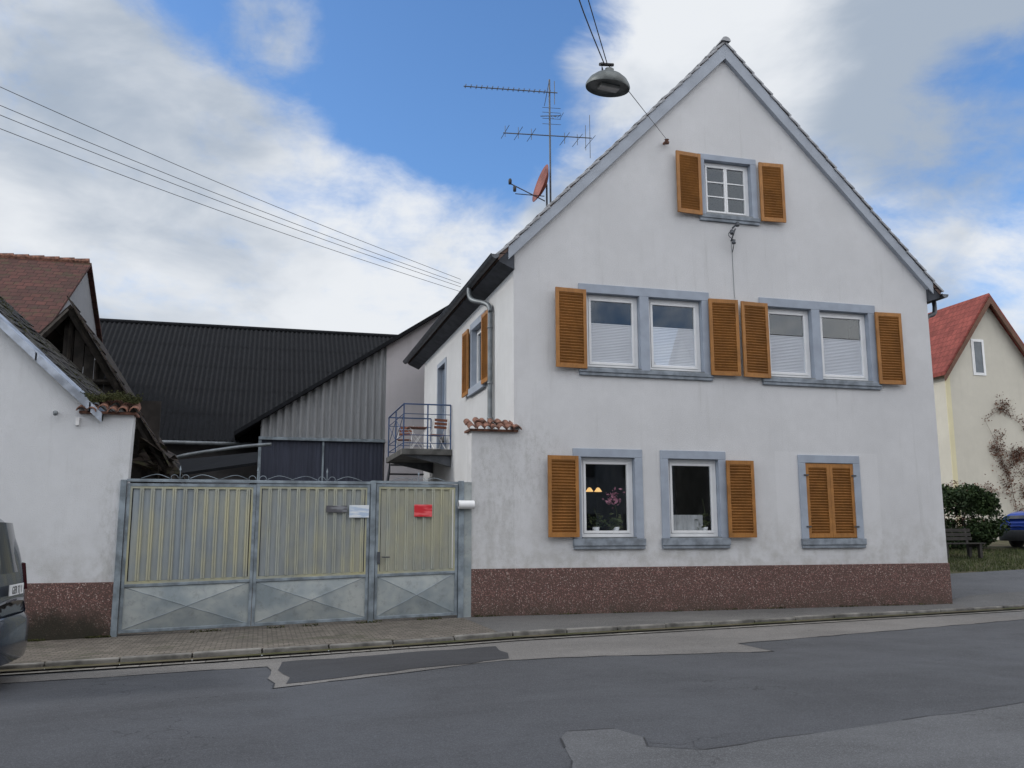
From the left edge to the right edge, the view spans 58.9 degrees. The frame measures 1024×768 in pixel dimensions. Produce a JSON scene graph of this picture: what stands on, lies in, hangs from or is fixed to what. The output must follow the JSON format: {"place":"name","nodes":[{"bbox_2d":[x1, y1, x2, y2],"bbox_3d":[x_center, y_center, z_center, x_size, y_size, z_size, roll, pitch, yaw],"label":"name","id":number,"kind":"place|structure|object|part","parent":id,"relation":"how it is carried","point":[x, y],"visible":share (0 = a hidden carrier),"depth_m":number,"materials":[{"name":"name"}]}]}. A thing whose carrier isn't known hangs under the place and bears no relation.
{"place":"outdoors","nodes":[
{"label":"outdoors","id":0,"kind":"place"},
{"bbox_2d":[7,617,496,663],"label":"pavement setts","id":1,"kind":"structure","parent":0,"point":[110,647],"depth_m":15.23,"materials":[{"name":"grey stone"}]},
{"bbox_2d":[27,602,951,641],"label":"weeds","id":2,"kind":"object","parent":1,"relation":"on","point":[43,639],"visible":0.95,"depth_m":17.59,"materials":[{"name":"green plant"}]},
{"bbox_2d":[117,588,456,635],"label":"courtyard","id":3,"kind":"structure","parent":0,"point":[255,627],"depth_m":17.33,"materials":[{"name":"grey concrete"}]},
{"bbox_2d":[39,296,186,605],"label":"ruined shed","id":4,"kind":"structure","parent":3,"relation":"on","point":[68,333],"depth_m":21.48,"materials":[{"name":"brown tile"}]},
{"bbox_2d":[177,443,271,578],"bbox_3d":[-8.818,4.173,27.356,2.821,4.600,3.054,2,-10,-15],"label":"lean to","id":5,"kind":"object","parent":3,"relation":"on","point":[202,465],"visible":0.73,"depth_m":26.80,"materials":[{"name":"grey metal"}]},
{"bbox_2d":[100,318,396,579],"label":"long barn","id":6,"kind":"structure","parent":3,"relation":"on","point":[211,386],"depth_m":35.87,"materials":[{"name":"grey metal"}]},
{"bbox_2d":[379,463,423,565],"bbox_3d":[-3.698,4.721,29.213,1.120,4.100,3.850,2,-10,-15],"label":"outside stair","id":7,"kind":"object","parent":3,"relation":"on","point":[388,474],"visible":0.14,"depth_m":27.87,"materials":[{"name":"metal"}]},
{"bbox_2d":[0,619,1023,767],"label":"road","id":8,"kind":"structure","parent":0,"point":[528,713],"depth_m":9.53,"materials":[{"name":"grey asphalt"}]},
{"bbox_2d":[0,519,28,665],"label":"parked minivan","id":9,"kind":"object","parent":8,"relation":"on","point":[14,621],"visible":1,"depth_m":11.81,"materials":[{"name":"paint"}]},
{"bbox_3d":[-6.657,2.149,11.903,0.188,0.655,1.625,2,-10,-15],"label":"rear window","id":10,"kind":"part","parent":9,"relation":"part of","materials":[{"name":"grey glass"}]},
{"bbox_2d":[0,611,1023,687],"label":"road strip","id":11,"kind":"object","parent":8,"relation":"on","point":[704,641],"visible":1,"depth_m":14.14,"materials":[{"name":"asphalt"}]},
{"bbox_2d":[278,646,508,682],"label":"road repair","id":12,"kind":"structure","parent":11,"relation":"on","point":[307,670],"depth_m":12.65,"materials":[{"name":"asphalt"}]},
{"bbox_2d":[0,609,1023,674],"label":"gutter","id":13,"kind":"object","parent":8,"relation":"on","point":[313,653],"visible":0.98,"depth_m":14.43,"materials":[{"name":"grey concrete"}]},
{"bbox_2d":[11,619,1019,687],"bbox_3d":[6.756,4.571,16.586,30.130,0.223,3.709,4,-10,-24],"label":"road strip seam","id":14,"kind":"object","parent":8,"relation":"on","point":[452,666],"visible":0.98,"depth_m":12.87,"materials":[{"name":"black asphalt"}]},
{"bbox_2d":[560,702,1022,767],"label":"road patch seam","id":15,"kind":"object","parent":8,"relation":"on","point":[759,740],"visible":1,"depth_m":7.72,"materials":[{"name":"black asphalt"}]},
{"bbox_2d":[561,702,1023,767],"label":"road patch","id":16,"kind":"object","parent":8,"relation":"on","point":[993,737],"visible":1,"depth_m":7.30,"materials":[{"name":"grey asphalt"}]},
{"bbox_2d":[0,540,1023,671],"bbox_3d":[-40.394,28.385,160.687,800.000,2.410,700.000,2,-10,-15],"label":"ground","id":17,"kind":"structure","parent":0,"point":[1001,545],"depth_m":16.13,"materials":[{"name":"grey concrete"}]},
{"bbox_2d":[0,253,102,375],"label":"red roofed farmhouse","id":18,"kind":"object","parent":17,"relation":"on","point":[36,291],"visible":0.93,"depth_m":28.53,"materials":[{"name":"tile"}]},
{"bbox_2d":[0,296,142,641],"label":"whitewashed outbuilding","id":19,"kind":"structure","parent":17,"relation":"on","point":[67,429],"depth_m":16.41,"materials":[{"name":"paint"}]},
{"bbox_2d":[110,466,375,636],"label":"driveway gate","id":20,"kind":"structure","parent":17,"relation":"on","point":[185,536],"depth_m":17.01,"materials":[{"name":"metal"}]},
{"bbox_2d":[326,506,346,511],"bbox_3d":[-3.394,2.421,17.561,0.400,0.130,0.008,2,-10,-15],"label":"name plate","id":21,"kind":"object","parent":20,"relation":"attached to","point":[336,508],"visible":1,"depth_m":17.55,"materials":[{"name":"grey metal"}]},
{"bbox_2d":[349,505,368,517],"bbox_3d":[-2.979,2.482,17.666,0.380,0.240,0.008,2,-10,-15],"label":"notice plate","id":22,"kind":"object","parent":20,"relation":"attached to","point":[358,511],"visible":1,"depth_m":17.66,"materials":[{"name":"white metal"}]},
{"bbox_2d":[234,305,447,587],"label":"gabled barn","id":23,"kind":"structure","parent":17,"relation":"on","point":[335,423],"depth_m":31.83,"materials":[{"name":"paint"}]},
{"bbox_2d":[252,436,384,587],"bbox_3d":[-6.558,4.363,31.068,4.300,5.030,0.155,2,-10,-15],"label":"door","id":24,"kind":"structure","parent":23,"relation":"in","point":[290,457],"depth_m":31.38,"materials":[{"name":"metal"}]},
{"bbox_2d":[463,417,521,616],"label":"gate pillar","id":25,"kind":"structure","parent":17,"relation":"on","point":[490,464],"depth_m":18.41,"materials":[{"name":"paint"}]},
{"bbox_2d":[373,472,471,619],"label":"garden gate","id":26,"kind":"structure","parent":25,"relation":"attached to","point":[408,545],"depth_m":17.91,"materials":[{"name":"metal"}]},
{"bbox_2d":[414,504,431,516],"bbox_3d":[-1.764,2.514,17.997,0.360,0.240,0.008,2,-10,-15],"label":"warning sign","id":27,"kind":"object","parent":26,"relation":"attached to","point":[422,510],"visible":1,"depth_m":17.99,"materials":[{"name":"red metal"}]},
{"bbox_2d":[458,500,474,508],"bbox_3d":[-0.930,2.428,18.226,0.320,0.170,0.265,2,-10,-15],"label":"newspaper tube","id":28,"kind":"object","parent":25,"relation":"attached to","point":[466,504],"visible":1,"depth_m":18.12,"materials":[{"name":"white plastic"}]},
{"bbox_2d":[0,604,1023,671],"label":"kerb","id":29,"kind":"structure","parent":17,"relation":"on","point":[300,648],"depth_m":14.69,"materials":[{"name":"concrete"}]},
{"bbox_2d":[403,36,952,615],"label":"gabled house","id":30,"kind":"structure","parent":17,"relation":"on","point":[719,292],"depth_m":20.48,"materials":[{"name":"paint"}]},
{"bbox_2d":[0,128,457,290],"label":"overhead cable","id":31,"kind":"object","parent":30,"relation":"attached to","point":[210,207],"visible":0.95,"depth_m":24.07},
{"bbox_2d":[0,115,459,286],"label":"overhead cable","id":32,"kind":"object","parent":30,"relation":"attached to","point":[207,196],"visible":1,"depth_m":23.93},
{"bbox_2d":[1,87,458,278],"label":"overhead cable","id":33,"kind":"object","parent":30,"relation":"attached to","point":[208,178],"visible":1,"depth_m":24.08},
{"bbox_2d":[0,105,460,283],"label":"overhead cable","id":34,"kind":"object","parent":30,"relation":"attached to","point":[211,191],"visible":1,"depth_m":24.12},
{"bbox_2d":[386,403,451,473],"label":"balcony","id":35,"kind":"structure","parent":30,"relation":"attached to","point":[423,459],"depth_m":24.98,"materials":[{"name":"concrete"}]},
{"bbox_2d":[396,427,412,451],"bbox_3d":[-3.192,1.668,26.891,0.442,0.931,0.517,-1,-9,5],"label":"folding chair","id":36,"kind":"object","parent":35,"relation":"on","point":[401,434],"visible":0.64,"depth_m":27.10,"materials":[{"name":"brown wood"}]},
{"bbox_2d":[406,426,426,448],"bbox_3d":[-2.723,1.611,25.930,0.555,0.724,0.560,2,-10,-15],"label":"garden table","id":37,"kind":"object","parent":35,"relation":"on","point":[417,428],"visible":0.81,"depth_m":25.82,"materials":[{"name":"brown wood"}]},
{"bbox_2d":[426,417,447,448],"bbox_3d":[-2.126,1.442,25.549,0.442,0.931,0.517,6,-12,-35],"label":"folding chair","id":38,"kind":"object","parent":35,"relation":"on","point":[438,423],"visible":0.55,"depth_m":25.43,"materials":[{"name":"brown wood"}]},
{"bbox_2d":[436,357,446,448],"bbox_3d":[-1.981,0.677,26.660,0.230,2.730,1.340,2,-10,-15],"label":"door","id":39,"kind":"structure","parent":30,"relation":"in","point":[442,366],"depth_m":27.07,"materials":[{"name":"paint"}]},
{"bbox_2d":[462,310,487,397],"bbox_3d":[-0.781,-0.720,22.276,0.315,1.860,2.840,2,-10,-15],"label":"window","id":40,"kind":"structure","parent":30,"relation":"in","point":[478,327],"depth_m":22.84,"materials":[{"name":"white plastic"}]},
{"bbox_2d":[508,164,548,205],"bbox_3d":[0.500,-4.955,23.099,1.022,1.259,0.875,-3,-10,14],"label":"satellite dish","id":41,"kind":"object","parent":30,"relation":"attached to","point":[541,185],"visible":0.99,"depth_m":23.14,"materials":[{"name":"metal"}]},
{"bbox_2d":[464,79,595,201],"bbox_3d":[0.428,-6.090,23.257,3.451,3.850,0.800,2,-10,-15],"label":"roof aerial","id":42,"kind":"object","parent":30,"relation":"attached to","point":[539,91],"visible":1,"depth_m":23.47,"materials":[{"name":"metal"}]},
{"bbox_2d":[547,448,645,548],"bbox_3d":[1.754,2.410,19.076,2.179,2.100,0.350,2,-10,-15],"label":"window","id":43,"kind":"structure","parent":30,"relation":"in","point":[566,474],"depth_m":18.96,"materials":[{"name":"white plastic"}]},
{"bbox_2d":[587,509,607,530],"bbox_3d":[1.793,2.910,19.238,0.594,0.527,0.251,2,-10,-15],"label":"potted plant","id":44,"kind":"object","parent":30,"relation":"on","point":[595,520],"visible":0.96,"depth_m":19.23,"materials":[{"name":"green plant"}]},
{"bbox_2d":[602,488,624,530],"bbox_3d":[2.166,2.764,19.382,0.568,1.125,0.228,2,-10,-15],"label":"potted plant","id":45,"kind":"object","parent":30,"relation":"on","point":[616,523],"visible":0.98,"depth_m":19.37,"materials":[{"name":"green plant"}]},
{"bbox_2d":[579,0,666,139],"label":"span wire","id":46,"kind":"object","parent":30,"relation":"attached to","point":[602,47],"visible":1,"depth_m":9.84,"materials":[{"name":"black metal"}]},
{"bbox_2d":[585,62,629,96],"bbox_3d":[1.095,-3.531,10.400,0.510,0.364,0.509,2,-10,-15],"label":"suspended street lamp","id":47,"kind":"object","parent":46,"relation":"hanging from","point":[609,81],"visible":1,"depth_m":10.33,"materials":[{"name":"metal"}]},
{"bbox_2d":[555,283,740,380],"bbox_3d":[2.986,-1.124,20.001,4.347,2.030,0.364,2,-10,-15],"label":"window","id":48,"kind":"structure","parent":30,"relation":"in","point":[639,349],"depth_m":20.02,"materials":[{"name":"white plastic"}]},
{"bbox_2d":[695,500,710,529],"bbox_3d":[4.217,2.903,19.916,0.542,0.751,0.274,2,-10,-15],"label":"potted plant","id":49,"kind":"object","parent":30,"relation":"on","point":[705,524],"visible":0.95,"depth_m":19.90,"materials":[{"name":"green plant"}]},
{"bbox_2d":[660,450,756,548],"bbox_3d":[4.226,2.519,19.771,2.208,2.100,0.330,2,-10,-13],"label":"window","id":50,"kind":"structure","parent":30,"relation":"in","point":[731,482],"depth_m":19.75,"materials":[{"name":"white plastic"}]},
{"bbox_2d":[675,150,785,225],"bbox_3d":[5.046,-4.519,21.138,2.776,1.630,0.370,2,-10,-15],"label":"window","id":51,"kind":"structure","parent":30,"relation":"in","point":[691,168],"depth_m":21.18,"materials":[{"name":"white plastic"}]},
{"bbox_2d":[740,297,905,389],"bbox_3d":[7.205,-0.921,21.139,4.257,2.040,0.364,2,-10,-15],"label":"window","id":52,"kind":"structure","parent":30,"relation":"in","point":[874,360],"depth_m":21.17,"materials":[{"name":"white plastic"}]},
{"bbox_2d":[797,455,866,547],"bbox_3d":[7.204,2.666,20.582,1.640,2.080,0.280,2,-10,-15],"label":"window","id":53,"kind":"structure","parent":30,"relation":"in","point":[830,495],"depth_m":20.52,"materials":[{"name":"paint"}]},
{"bbox_2d":[945,528,985,558],"bbox_3d":[14.819,5.298,30.243,2.000,1.000,0.640,4,-10,-23],"label":"park bench","id":54,"kind":"object","parent":17,"relation":"on","point":[969,546],"visible":0.59,"depth_m":30.58,"materials":[{"name":"grey wood"}]},
{"bbox_2d":[944,480,988,526],"bbox_3d":[19.599,5.597,39.898,2.703,2.763,1.741,2,-10,-15],"label":"shrub","id":55,"kind":"object","parent":17,"relation":"on","point":[957,513],"visible":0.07,"depth_m":39.75,"materials":[{"name":"green plant"}]},
{"bbox_2d":[928,293,1023,539],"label":"red roofed house","id":56,"kind":"structure","parent":17,"relation":"on","point":[977,349],"depth_m":46.59,"materials":[{"name":"paint"}]},
{"bbox_2d":[970,339,986,375],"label":"window","id":57,"kind":"structure","parent":56,"relation":"in","point":[977,345],"depth_m":46.88,"materials":[{"name":"white plastic"}]},
{"bbox_2d":[981,394,1023,510],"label":"climbing vine","id":58,"kind":"object","parent":56,"relation":"attached to","point":[1018,459],"visible":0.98,"depth_m":46.25,"materials":[{"name":"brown plant"}]},
{"bbox_2d":[942,483,1010,549],"bbox_3d":[15.908,4.939,33.726,5.609,2.560,2.230,2,-10,-15],"label":"hedge","id":59,"kind":"object","parent":17,"relation":"on","point":[969,499],"visible":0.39,"depth_m":33.33,"materials":[{"name":"green plant"}]},
{"bbox_2d":[999,511,1023,546],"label":"parked car","id":60,"kind":"object","parent":17,"relation":"on","point":[1014,536],"visible":0.66,"depth_m":34.12,"materials":[{"name":"paint"}]},
{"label":"rear window","id":61,"kind":"part","parent":60,"relation":"part of","materials":[{"name":"grey glass"}]},
{"bbox_2d":[463,591,1023,631],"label":"pavement","id":62,"kind":"structure","parent":0,"point":[514,623],"depth_m":18.10,"materials":[{"name":"concrete"}]},
{"bbox_2d":[948,547,1023,571],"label":"grass","id":63,"kind":"structure","parent":0,"point":[1012,561],"depth_m":29.62,"materials":[{"name":"green plant"}]},
{"bbox_2d":[950,569,1023,598],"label":"driveway","id":64,"kind":"structure","parent":0,"point":[980,583],"depth_m":24.25,"materials":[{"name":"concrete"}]}
]}

